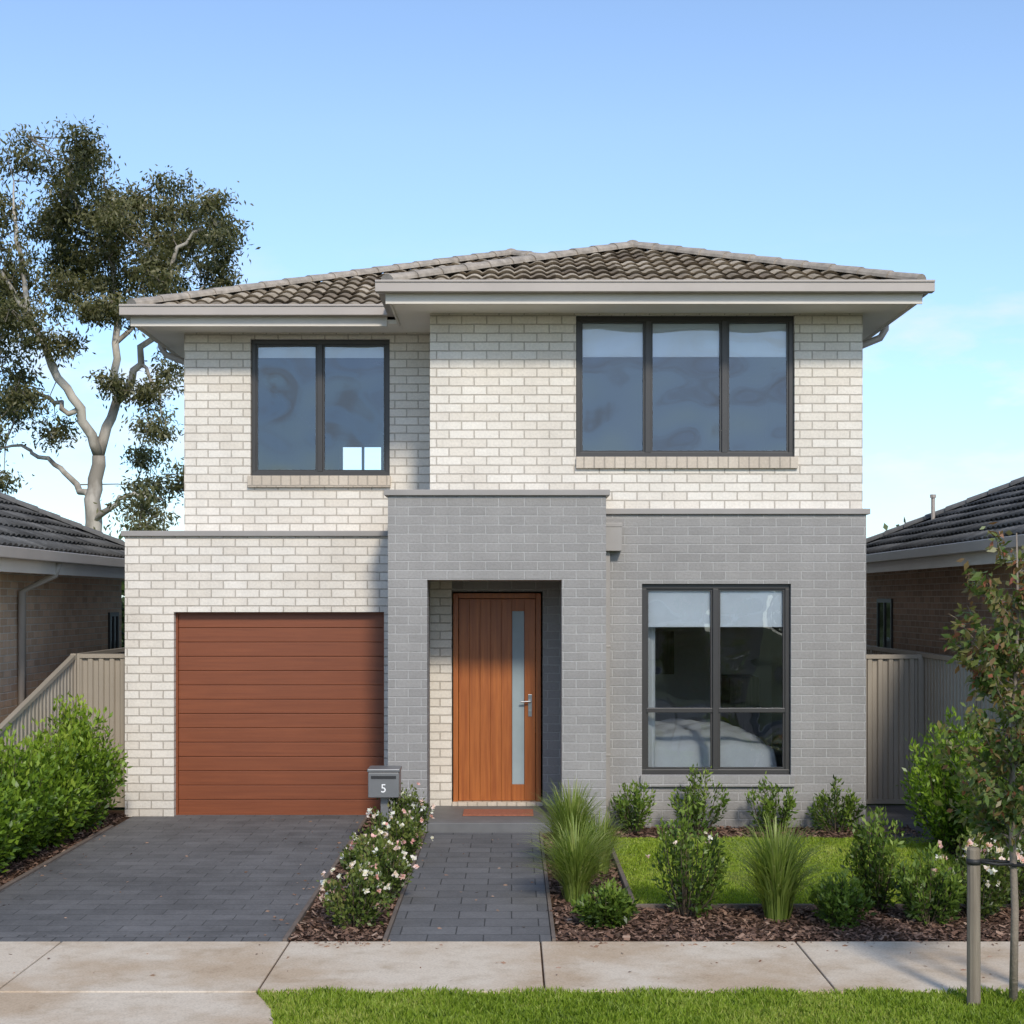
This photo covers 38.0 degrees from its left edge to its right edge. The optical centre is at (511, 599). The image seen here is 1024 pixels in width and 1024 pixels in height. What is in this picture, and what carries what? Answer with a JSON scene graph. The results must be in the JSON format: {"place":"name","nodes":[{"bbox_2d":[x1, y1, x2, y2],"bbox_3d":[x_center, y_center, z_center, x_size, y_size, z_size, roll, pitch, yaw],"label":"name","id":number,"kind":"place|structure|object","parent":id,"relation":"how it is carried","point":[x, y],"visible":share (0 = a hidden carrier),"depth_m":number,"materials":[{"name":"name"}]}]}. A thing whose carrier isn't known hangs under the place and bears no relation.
{"place":"outdoors","nodes":[
{"label":"outdoors","id":0,"kind":"place"},
{"bbox_2d":[0,572,121,723],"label":"walls","id":1,"kind":"structure","parent":0,"point":[66,616],"depth_m":18.78,"materials":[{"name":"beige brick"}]},
{"bbox_2d":[18,563,62,705],"bbox_3d":[-5.571,0.979,17.550,0.524,2.903,0.090,0,0,0],"label":"downpipe","id":2,"kind":"object","parent":1,"relation":"attached to","point":[22,641],"visible":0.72,"depth_m":17.51,"materials":[{"name":"metal"}]},
{"bbox_2d":[108,612,118,648],"bbox_3d":[-5.850,0.905,21.750,0.060,1.450,0.500,0,0,0],"label":"window frame","id":3,"kind":"object","parent":1,"relation":"attached to","point":[111,614],"visible":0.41,"depth_m":21.73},
{"bbox_2d":[111,616,116,648],"bbox_3d":[-5.838,0.905,21.750,0.001,1.330,0.380,0,0,0],"label":"window glass","id":4,"kind":"object","parent":3,"relation":"in","point":[112,632],"visible":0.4,"depth_m":21.78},
{"bbox_2d":[0,815,366,942],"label":"driveway","id":5,"kind":"structure","parent":0,"point":[208,889],"depth_m":13.25,"materials":[{"name":"concrete"}]},
{"bbox_2d":[387,833,550,942],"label":"garden path","id":6,"kind":"structure","parent":0,"point":[452,907],"depth_m":12.74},
{"bbox_2d":[452,800,542,805],"bbox_3d":[-0.170,2.388,17.455,1.060,0.045,0.190,0,0,0],"label":"door threshold","id":7,"kind":"object","parent":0,"point":[495,803],"depth_m":17.36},
{"bbox_2d":[0,810,1023,943],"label":"bark mulch","id":8,"kind":"object","parent":0,"point":[657,919],"visible":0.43,"depth_m":11.53,"materials":[{"name":"wood"}]},
{"bbox_2d":[0,773,33,874],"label":"hedge","id":9,"kind":"object","parent":8,"relation":"on","point":[11,827],"visible":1,"depth_m":13.44,"materials":[{"name":"green plant"}]},
{"bbox_2d":[0,722,70,864],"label":"hedge","id":10,"kind":"object","parent":8,"relation":"on","point":[39,824],"visible":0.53,"depth_m":14.27,"materials":[{"name":"green plant"}]},
{"bbox_2d":[2,717,104,849],"bbox_3d":[-4.879,1.889,15.231,1.238,1.388,1.217,0,0,-38],"label":"hedge","id":11,"kind":"object","parent":8,"relation":"on","point":[65,779],"visible":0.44,"depth_m":15.20,"materials":[{"name":"green plant"}]},
{"bbox_2d":[31,692,132,832],"bbox_3d":[-4.813,1.788,16.220,1.228,1.592,1.220,0,0,0],"label":"hedge","id":12,"kind":"object","parent":8,"relation":"on","point":[88,756],"visible":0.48,"depth_m":16.16,"materials":[{"name":"green plant"}]},
{"bbox_2d":[0,816,555,941],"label":"garden edging","id":13,"kind":"object","parent":8,"relation":"on","point":[303,912],"visible":0.59,"depth_m":13.09,"materials":[{"name":"concrete"}]},
{"bbox_2d":[316,857,398,929],"bbox_3d":[-1.194,2.251,11.487,0.625,0.574,0.593,0,0,-10],"label":"rose bush","id":14,"kind":"object","parent":8,"relation":"on","point":[368,901],"visible":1,"depth_m":11.43,"materials":[{"name":"green plant"}]},
{"bbox_2d":[339,822,398,883],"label":"rose bush","id":15,"kind":"object","parent":8,"relation":"on","point":[347,856],"visible":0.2,"depth_m":13.08,"materials":[{"name":"green plant"}]},
{"bbox_2d":[347,821,419,899],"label":"rose bush","id":16,"kind":"object","parent":8,"relation":"on","point":[401,866],"visible":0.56,"depth_m":12.43,"materials":[{"name":"green plant"}]},
{"bbox_2d":[367,766,401,832],"bbox_3d":[-1.289,2.118,15.049,0.327,0.845,0.322,0,0,0],"label":"mailbox","id":17,"kind":"object","parent":8,"relation":"on","point":[384,783],"visible":0.87,"depth_m":14.90,"materials":[{"name":"metal"}]},
{"bbox_2d":[362,801,433,862],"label":"rose bush","id":18,"kind":"object","parent":8,"relation":"on","point":[406,829],"visible":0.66,"depth_m":14.11,"materials":[{"name":"green plant"}]},
{"bbox_2d":[371,782,434,840],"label":"rose bush","id":19,"kind":"object","parent":8,"relation":"on","point":[421,811],"visible":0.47,"depth_m":15.09,"materials":[{"name":"green plant"}]},
{"bbox_2d":[430,581,542,806],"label":"entry wall","id":20,"kind":"structure","parent":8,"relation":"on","point":[441,693],"depth_m":17.40,"materials":[{"name":"beige brick"}]},
{"bbox_2d":[453,593,540,800],"bbox_3d":[-0.175,1.155,17.490,1.030,2.470,0.120,0,0,0],"label":"door frame","id":21,"kind":"object","parent":20,"relation":"attached to","point":[457,596],"visible":0.92,"depth_m":17.43,"materials":[{"name":"wood"}]},
{"bbox_2d":[459,599,534,800],"bbox_3d":[-0.175,1.173,17.495,0.900,2.375,0.050,0,0,0],"label":"door","id":22,"kind":"structure","parent":21,"relation":"in","point":[485,699],"depth_m":17.47,"materials":[{"name":"wood"}]},
{"bbox_2d":[427,806,558,833],"bbox_3d":[-0.190,2.470,16.765,1.526,0.120,1.370,0,0,0],"label":"porch step","id":23,"kind":"object","parent":8,"relation":"on","point":[449,819],"visible":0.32,"depth_m":16.17,"materials":[{"name":"concrete"}]},
{"bbox_2d":[463,809,533,815],"bbox_3d":[-0.155,2.401,16.775,0.790,0.016,0.450,0,0,0],"label":"door mat","id":24,"kind":"object","parent":23,"relation":"on","point":[495,812],"depth_m":16.72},
{"bbox_2d":[8,818,1020,980],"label":"fallen leaves","id":25,"kind":"object","parent":8,"relation":"on","point":[503,962],"visible":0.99,"depth_m":10.88,"materials":[{"name":"brown plant"}]},
{"bbox_2d":[524,777,619,850],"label":"ornamental grass","id":26,"kind":"object","parent":8,"relation":"on","point":[574,804],"depth_m":13.92,"materials":[{"name":"green plant"}]},
{"bbox_2d":[519,812,637,901],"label":"ornamental grass","id":27,"kind":"object","parent":8,"relation":"on","point":[576,859],"depth_m":12.42,"materials":[{"name":"green plant"}]},
{"bbox_2d":[571,807,629,874],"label":"ornamental grass","id":28,"kind":"object","parent":8,"relation":"on","point":[600,826],"depth_m":13.70,"materials":[{"name":"green plant"}]},
{"bbox_2d":[570,877,641,928],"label":"shrub","id":29,"kind":"object","parent":8,"relation":"on","point":[609,908],"visible":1,"depth_m":11.42,"materials":[{"name":"green plant"}]},
{"bbox_2d":[609,779,656,833],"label":"shrub","id":30,"kind":"object","parent":8,"relation":"on","point":[625,810],"visible":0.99,"depth_m":16.07,"materials":[{"name":"green plant"}]},
{"bbox_2d":[646,793,730,918],"bbox_3d":[1.470,2.043,11.908,0.546,0.995,0.807,0,0,-30],"label":"shrub","id":31,"kind":"object","parent":8,"relation":"on","point":[682,881],"visible":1,"depth_m":11.84,"materials":[{"name":"green plant"}]},
{"bbox_2d":[668,763,729,833],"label":"shrub","id":32,"kind":"object","parent":8,"relation":"on","point":[695,814],"visible":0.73,"depth_m":16.06,"materials":[{"name":"green plant"}]},
{"bbox_2d":[744,772,798,834],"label":"shrub","id":33,"kind":"object","parent":8,"relation":"on","point":[769,804],"visible":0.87,"depth_m":16.08,"materials":[{"name":"green plant"}]},
{"bbox_2d":[710,812,842,921],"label":"ornamental grass","id":34,"kind":"object","parent":8,"relation":"on","point":[775,870],"depth_m":11.66,"materials":[{"name":"green plant"}]},
{"bbox_2d":[805,774,867,833],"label":"shrub","id":35,"kind":"object","parent":8,"relation":"on","point":[846,811],"visible":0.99,"depth_m":16.11,"materials":[{"name":"green plant"}]},
{"bbox_2d":[805,868,876,930],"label":"shrub","id":36,"kind":"object","parent":8,"relation":"on","point":[842,904],"visible":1,"depth_m":11.44,"materials":[{"name":"green plant"}]},
{"bbox_2d":[838,806,909,911],"bbox_3d":[2.937,2.108,12.130,0.570,0.880,0.633,0,0,0],"label":"shrub","id":37,"kind":"object","parent":8,"relation":"on","point":[880,882],"visible":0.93,"depth_m":12.07,"materials":[{"name":"green plant"}]},
{"bbox_2d":[892,842,966,926],"bbox_3d":[3.254,2.225,11.594,0.535,0.660,0.622,0,0,-40],"label":"shrub","id":38,"kind":"object","parent":8,"relation":"on","point":[915,894],"visible":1,"depth_m":11.57,"materials":[{"name":"green plant"}]},
{"bbox_2d":[896,704,996,853],"bbox_3d":[4.502,1.815,15.014,1.276,1.538,1.358,0,0,0],"label":"hedge","id":39,"kind":"object","parent":8,"relation":"on","point":[929,782],"visible":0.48,"depth_m":14.83,"materials":[{"name":"green plant"}]},
{"bbox_2d":[924,724,979,837],"bbox_3d":[4.772,1.920,15.680,0.906,1.305,1.002,0,0,0],"label":"hedge","id":40,"kind":"object","parent":8,"relation":"on","point":[962,732],"visible":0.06,"depth_m":15.59,"materials":[{"name":"green plant"}]},
{"bbox_2d":[923,826,1023,921],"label":"rose bush","id":41,"kind":"object","parent":8,"relation":"on","point":[995,887],"visible":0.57,"depth_m":11.72,"materials":[{"name":"green plant"}]},
{"bbox_2d":[952,726,1023,850],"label":"hedge","id":42,"kind":"object","parent":8,"relation":"on","point":[968,803],"visible":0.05,"depth_m":14.12,"materials":[{"name":"green plant"}]},
{"bbox_2d":[981,833,1023,909],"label":"rose bush","id":43,"kind":"object","parent":8,"relation":"on","point":[1021,884],"visible":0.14,"depth_m":12.07,"materials":[{"name":"green plant"}]},
{"bbox_2d":[98,621,925,993],"bbox_3d":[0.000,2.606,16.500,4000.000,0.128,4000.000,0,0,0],"label":"ground","id":44,"kind":"structure","parent":0,"point":[116,807],"depth_m":19.87,"materials":[{"name":"green plant"}]},
{"bbox_2d":[0,647,124,767],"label":"steel fence","id":45,"kind":"object","parent":44,"relation":"on","point":[37,703],"visible":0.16,"depth_m":16.82,"materials":[{"name":"metal"}]},
{"bbox_2d":[75,653,124,806],"bbox_3d":[-4.905,1.588,17.950,0.758,1.884,0.068,0,0,0],"label":"steel fence","id":46,"kind":"object","parent":44,"relation":"on","point":[100,681],"visible":0.38,"depth_m":17.94,"materials":[{"name":"metal"}]},
{"bbox_2d":[0,114,260,537],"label":"gum tree","id":47,"kind":"object","parent":44,"relation":"on","point":[106,218],"visible":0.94,"depth_m":44.35,"materials":[{"name":"green plant"}]},
{"bbox_2d":[0,992,272,1023],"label":"driveway crossover","id":48,"kind":"object","parent":44,"relation":"on","point":[134,1008],"visible":1,"depth_m":9.15,"materials":[{"name":"concrete"}]},
{"bbox_2d":[125,536,541,816],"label":"garage walls","id":49,"kind":"structure","parent":44,"relation":"on","point":[167,578],"depth_m":17.30,"materials":[{"name":"brick"}]},
{"bbox_2d":[176,612,383,814],"bbox_3d":[-2.715,1.336,17.435,2.446,2.388,0.070,0,0,0],"label":"garage door jamb","id":50,"kind":"object","parent":49,"relation":"attached to","point":[177,720],"visible":0.82,"depth_m":17.40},
{"bbox_2d":[178,614,382,812],"bbox_3d":[-2.710,1.330,17.457,2.420,2.380,0.065,0,0,0],"label":"garage door","id":51,"kind":"structure","parent":50,"relation":"in","point":[280,713],"depth_m":17.43,"materials":[{"name":"metal"}]},
{"bbox_2d":[121,490,869,536],"bbox_3d":[-0.287,-0.968,22.230,8.525,0.455,12.340,0,0,0],"label":"parapet flashing","id":52,"kind":"object","parent":49,"relation":"on","point":[736,511],"visible":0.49,"depth_m":16.46,"materials":[{"name":"metal"}]},
{"bbox_2d":[184,313,862,530],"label":"walls","id":53,"kind":"structure","parent":49,"relation":"on","point":[482,401],"depth_m":16.60,"materials":[{"name":"beige brick"}]},
{"bbox_2d":[251,340,389,475],"bbox_3d":[-2.300,-2.310,17.888,1.665,1.636,0.084,0,0,0],"label":"window frame","id":54,"kind":"object","parent":53,"relation":"attached to","point":[320,471],"visible":1,"depth_m":17.85,"materials":[{"name":"metal"}]},
{"bbox_2d":[256,344,385,470],"bbox_3d":[-2.300,-2.310,17.890,1.559,1.530,0.040,0,0,0],"label":"window sash","id":55,"kind":"object","parent":54,"relation":"in","point":[324,345],"depth_m":17.87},
{"bbox_2d":[258,347,383,357],"bbox_3d":[-2.300,-2.995,17.911,1.547,0.155,0.016,0,0,0],"label":"roller blind","id":56,"kind":"object","parent":54,"relation":"attached to","point":[330,352],"visible":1,"depth_m":17.91,"materials":[{"name":"fabric"}]},
{"bbox_2d":[258,358,383,469],"bbox_3d":[-2.360,-1.980,23.175,2.620,2.420,10.230,0,0,0],"label":"room interior","id":57,"kind":"object","parent":53,"relation":"attached to","point":[354,400],"visible":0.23,"depth_m":22.99,"materials":[{"name":"paint"}]},
{"bbox_2d":[340,444,382,469],"bbox_3d":[-2.865,-2.695,28.370,0.830,0.550,0.060,0,0,0],"label":"window frame","id":58,"kind":"object","parent":53,"relation":"attached to","point":[363,446],"visible":0.59,"depth_m":28.34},
{"bbox_2d":[247,457,797,486],"bbox_3d":[-0.011,-1.474,17.185,6.512,0.248,0.854,0,0,14],"label":"window sill","id":59,"kind":"structure","parent":53,"relation":"attached to","point":[581,462],"depth_m":16.55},
{"bbox_2d":[158,325,888,364],"bbox_3d":[-0.010,-2.055,18.101,8.984,2.470,0.146,0,0,8],"label":"downpipe","id":60,"kind":"object","parent":53,"relation":"attached to","point":[866,343],"visible":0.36,"depth_m":17.49,"materials":[{"name":"metal"}]},
{"bbox_2d":[141,304,910,357],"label":"soffit","id":61,"kind":"structure","parent":53,"relation":"on","point":[413,318],"depth_m":16.50,"materials":[{"name":"paint"}]},
{"bbox_2d":[119,280,934,356],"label":"fascia and gutter","id":62,"kind":"structure","parent":61,"relation":"on","point":[913,293],"depth_m":15.90,"materials":[{"name":"paint"}]},
{"bbox_2d":[413,247,631,279],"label":"wing tiles","id":63,"kind":"object","parent":62,"relation":"on","point":[498,267],"visible":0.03,"depth_m":17.29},
{"bbox_2d":[404,247,892,279],"bbox_3d":[1.520,-3.909,17.291,5.670,1.087,2.888,0,0,0],"label":"roof","id":64,"kind":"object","parent":62,"relation":"on","point":[634,263],"visible":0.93,"depth_m":16.77,"materials":[{"name":"tile"}]},
{"bbox_2d":[381,240,925,279],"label":"wing ridge caps","id":65,"kind":"object","parent":62,"relation":"on","point":[851,270],"visible":0.83,"depth_m":17.03,"materials":[{"name":"tile"}]},
{"bbox_2d":[643,248,902,279],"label":"wing tiles","id":66,"kind":"object","parent":62,"relation":"on","point":[744,261],"visible":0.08,"depth_m":17.44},
{"bbox_2d":[583,357,785,450],"bbox_3d":[1.500,-1.985,19.005,4.300,2.430,4.290,0,0,0],"label":"room interior","id":67,"kind":"object","parent":53,"relation":"in","point":[685,403],"visible":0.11,"depth_m":21.10,"materials":[{"name":"paint"}]},
{"bbox_2d":[576,316,793,456],"bbox_3d":[1.938,-2.393,16.688,2.441,1.581,0.084,0,0,0],"label":"window frame","id":68,"kind":"object","parent":53,"relation":"attached to","point":[648,320],"visible":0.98,"depth_m":16.65,"materials":[{"name":"metal"}]},
{"bbox_2d":[583,324,785,356],"bbox_3d":[1.938,-2.930,16.711,2.323,0.395,0.016,0,0,0],"label":"roller blind","id":69,"kind":"object","parent":68,"relation":"attached to","point":[683,340],"visible":1,"depth_m":16.71,"materials":[{"name":"fabric"}]},
{"bbox_2d":[581,321,788,451],"bbox_3d":[1.938,-2.393,16.690,2.335,1.475,0.040,0,0,0],"label":"window sash","id":70,"kind":"object","parent":68,"relation":"attached to","point":[720,359],"depth_m":16.67,"materials":[{"name":"metal"}]},
{"bbox_2d":[109,517,905,647],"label":"distant trees","id":71,"kind":"object","parent":44,"relation":"on","point":[885,526],"visible":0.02,"depth_m":68.14,"materials":[{"name":"green plant"}]},
{"bbox_2d":[0,942,1023,993],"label":"footpath","id":72,"kind":"structure","parent":44,"relation":"on","point":[181,966],"depth_m":10.19,"materials":[{"name":"concrete"}]},
{"bbox_2d":[388,496,865,831],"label":"grey walls","id":73,"kind":"structure","parent":44,"relation":"on","point":[817,563],"depth_m":16.50,"materials":[{"name":"brick"}]},
{"bbox_2d":[429,580,560,580],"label":"porch ceiling","id":74,"kind":"structure","parent":73,"relation":"attached to","point":[494,580],"depth_m":16.91,"materials":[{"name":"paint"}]},
{"bbox_2d":[606,523,622,823],"bbox_3d":[1.119,0.815,16.416,0.197,3.330,0.165,0,0,0],"label":"rainwater head and downpipe","id":75,"kind":"object","parent":73,"relation":"attached to","point":[613,536],"visible":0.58,"depth_m":16.41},
{"bbox_2d":[648,627,654,766],"bbox_3d":[1.540,0.905,16.800,0.160,2.250,0.049,0,0,0],"label":"curtain","id":76,"kind":"object","parent":73,"relation":"hanging from","point":[651,695],"visible":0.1,"depth_m":16.81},
{"bbox_2d":[642,584,789,773],"bbox_3d":[2.272,0.882,16.588,1.652,2.120,0.084,0,0,0],"label":"window frame","id":77,"kind":"object","parent":73,"relation":"attached to","point":[716,710],"visible":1,"depth_m":16.55,"materials":[{"name":"metal"}]},
{"bbox_2d":[648,591,781,626],"bbox_3d":[2.272,0.089,16.611,1.534,0.425,0.016,0,0,0],"label":"roller blind","id":78,"kind":"object","parent":77,"relation":"attached to","point":[692,608],"visible":1,"depth_m":16.61,"materials":[{"name":"fabric"}]},
{"bbox_2d":[646,589,784,768],"bbox_3d":[2.272,0.882,16.590,1.546,2.014,0.040,0,0,0],"label":"window sash","id":79,"kind":"object","parent":77,"relation":"attached to","point":[711,676],"depth_m":16.57,"materials":[{"name":"metal"}]},
{"bbox_2d":[640,775,794,786],"bbox_3d":[2.282,2.008,16.578,1.716,0.124,0.245,0,0,0],"label":"window sill","id":80,"kind":"structure","parent":73,"relation":"attached to","point":[723,780],"depth_m":16.45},
{"bbox_2d":[655,627,781,766],"bbox_3d":[2.360,0.960,18.755,2.620,2.840,3.990,0,0,0],"label":"room interior","id":81,"kind":"object","parent":73,"relation":"in","point":[755,651],"visible":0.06,"depth_m":20.70,"materials":[{"name":"paint"}]},
{"bbox_2d":[655,631,758,736],"bbox_3d":[2.625,1.380,20.220,1.350,1.900,0.840,0,0,0],"label":"bedroom furniture","id":82,"kind":"object","parent":81,"relation":"on","point":[739,690],"visible":0.52,"depth_m":19.80,"materials":[{"name":"brown wood"}]},
{"bbox_3d":[2.125,1.995,18.325,1.750,0.370,2.150,0,0,0],"label":"bed mattress","id":83,"kind":"object","parent":81,"relation":"in","visible":0},
{"bbox_2d":[655,718,776,766],"bbox_3d":[2.080,1.780,18.000,1.960,0.642,2.240,0,0,0],"label":"bed duvet","id":84,"kind":"object","parent":83,"relation":"on","point":[679,742],"visible":0.59,"depth_m":16.99,"materials":[{"name":"fabric"}]},
{"bbox_2d":[866,654,923,805],"bbox_3d":[4.500,1.598,18.242,1.108,1.864,0.084,0,0,0],"label":"gate","id":85,"kind":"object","parent":44,"relation":"on","point":[894,701],"visible":0.57,"depth_m":18.24,"materials":[{"name":"metal"}]},
{"bbox_2d":[866,645,1020,803],"bbox_3d":[5.060,1.588,19.700,0.068,1.884,11.668,0,0,0],"label":"steel fence","id":86,"kind":"object","parent":44,"relation":"on","point":[945,686],"visible":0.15,"depth_m":17.36,"materials":[{"name":"metal"}]},
{"bbox_2d":[0,0,1023,596],"label":"sky","id":87,"kind":"structure","parent":0,"point":[358,134],"materials":[{"name":"blue"}]},
{"bbox_2d":[256,984,1023,1023],"bbox_3d":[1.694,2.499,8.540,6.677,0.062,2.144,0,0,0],"label":"verge grass","id":88,"kind":"structure","parent":0,"point":[575,1002],"depth_m":9.16,"materials":[{"name":"plant"}]},
{"bbox_2d":[931,522,1023,1005],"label":"young tree","id":89,"kind":"object","parent":88,"relation":"on","point":[1006,647],"visible":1,"depth_m":9.26,"materials":[{"name":"green plant"}]},
{"bbox_2d":[611,835,1023,903],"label":"lawn","id":90,"kind":"structure","parent":0,"point":[919,844],"depth_m":14.17,"materials":[{"name":"plant"}]},
{"bbox_2d":[610,848,1021,908],"bbox_3d":[2.685,2.515,13.960,3.410,0.070,3.580,0,0,0],"label":"garden edging","id":91,"kind":"object","parent":90,"relation":"on","point":[623,880],"visible":0.07,"depth_m":12.17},
{"bbox_2d":[866,805,933,842],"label":"side path","id":92,"kind":"structure","parent":0,"point":[902,814],"depth_m":17.15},
{"bbox_2d":[866,563,1023,704],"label":"walls","id":93,"kind":"structure","parent":0,"point":[925,601],"depth_m":20.50,"materials":[{"name":"brown brick"}]},
{"bbox_2d":[877,599,892,648],"bbox_3d":[5.750,0.755,22.850,0.060,1.550,0.900,0,0,0],"label":"window frame","id":94,"kind":"object","parent":93,"relation":"attached to","point":[884,601],"visible":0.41,"depth_m":22.82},
{"bbox_2d":[879,603,889,647],"bbox_3d":[5.738,0.755,22.850,0.001,1.430,0.780,0,0,0],"label":"window glass","id":95,"kind":"object","parent":94,"relation":"in","point":[887,625],"visible":0.4,"depth_m":22.81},
{"bbox_2d":[866,534,1023,563],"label":"gutter","id":96,"kind":"object","parent":93,"relation":"on","point":[953,548],"visible":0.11,"depth_m":17.76,"materials":[{"name":"paint"}]},
{"bbox_2d":[866,481,1023,553],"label":"roof tiles","id":97,"kind":"object","parent":93,"relation":"attached to","point":[1004,509],"visible":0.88,"depth_m":20.07,"materials":[{"name":"tile"}]},
{"bbox_2d":[866,548,1023,572],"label":"fascia","id":98,"kind":"structure","parent":93,"relation":"attached to","point":[980,558],"depth_m":18.38,"materials":[{"name":"paint"}]},
{"bbox_3d":[-11.200,-0.365,18.100,11.560,0.050,9.160,0,0,0],"label":"soffit","id":99,"kind":"object","parent":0,"visible":0},
{"bbox_2d":[0,558,124,579],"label":"fascia","id":100,"kind":"structure","parent":99,"relation":"attached to","point":[22,566],"depth_m":17.50,"materials":[{"name":"paint"}]},
{"bbox_2d":[0,545,124,567],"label":"gutter","id":101,"kind":"object","parent":100,"relation":"attached to","point":[18,553],"visible":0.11,"depth_m":17.22,"materials":[{"name":"paint"}]},
{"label":"roof tiles","id":102,"kind":"object","parent":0,"visible":0},
{"bbox_2d":[127,248,537,303],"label":"ridge caps","id":103,"kind":"object","parent":102,"relation":"attached to","point":[163,298],"visible":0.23,"depth_m":19.00,"materials":[{"name":"tile"}]},
{"bbox_2d":[149,255,511,303],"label":"roof tiles","id":104,"kind":"object","parent":103,"relation":"attached to","point":[360,289],"visible":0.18,"depth_m":18.06,"materials":[{"name":"tile"}]},
{"bbox_2d":[159,255,510,319],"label":"roof tiles","id":105,"kind":"object","parent":103,"relation":"attached to","point":[317,282],"visible":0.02,"depth_m":19.57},
{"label":"roof tiles","id":106,"kind":"object","parent":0,"visible":0},
{"bbox_2d":[0,492,124,546],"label":"ridge caps","id":107,"kind":"object","parent":106,"relation":"attached to","point":[59,518],"visible":0.66,"depth_m":21.51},
{"bbox_2d":[0,498,124,557],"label":"roof tiles","id":108,"kind":"object","parent":107,"relation":"attached to","point":[22,527],"visible":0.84,"depth_m":19.24,"materials":[{"name":"tile"}]},
{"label":"roof tiles","id":109,"kind":"object","parent":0,"visible":0},
{"bbox_2d":[866,476,1023,543],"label":"ridge caps","id":110,"kind":"object","parent":109,"relation":"attached to","point":[1012,483],"visible":0.68,"depth_m":23.03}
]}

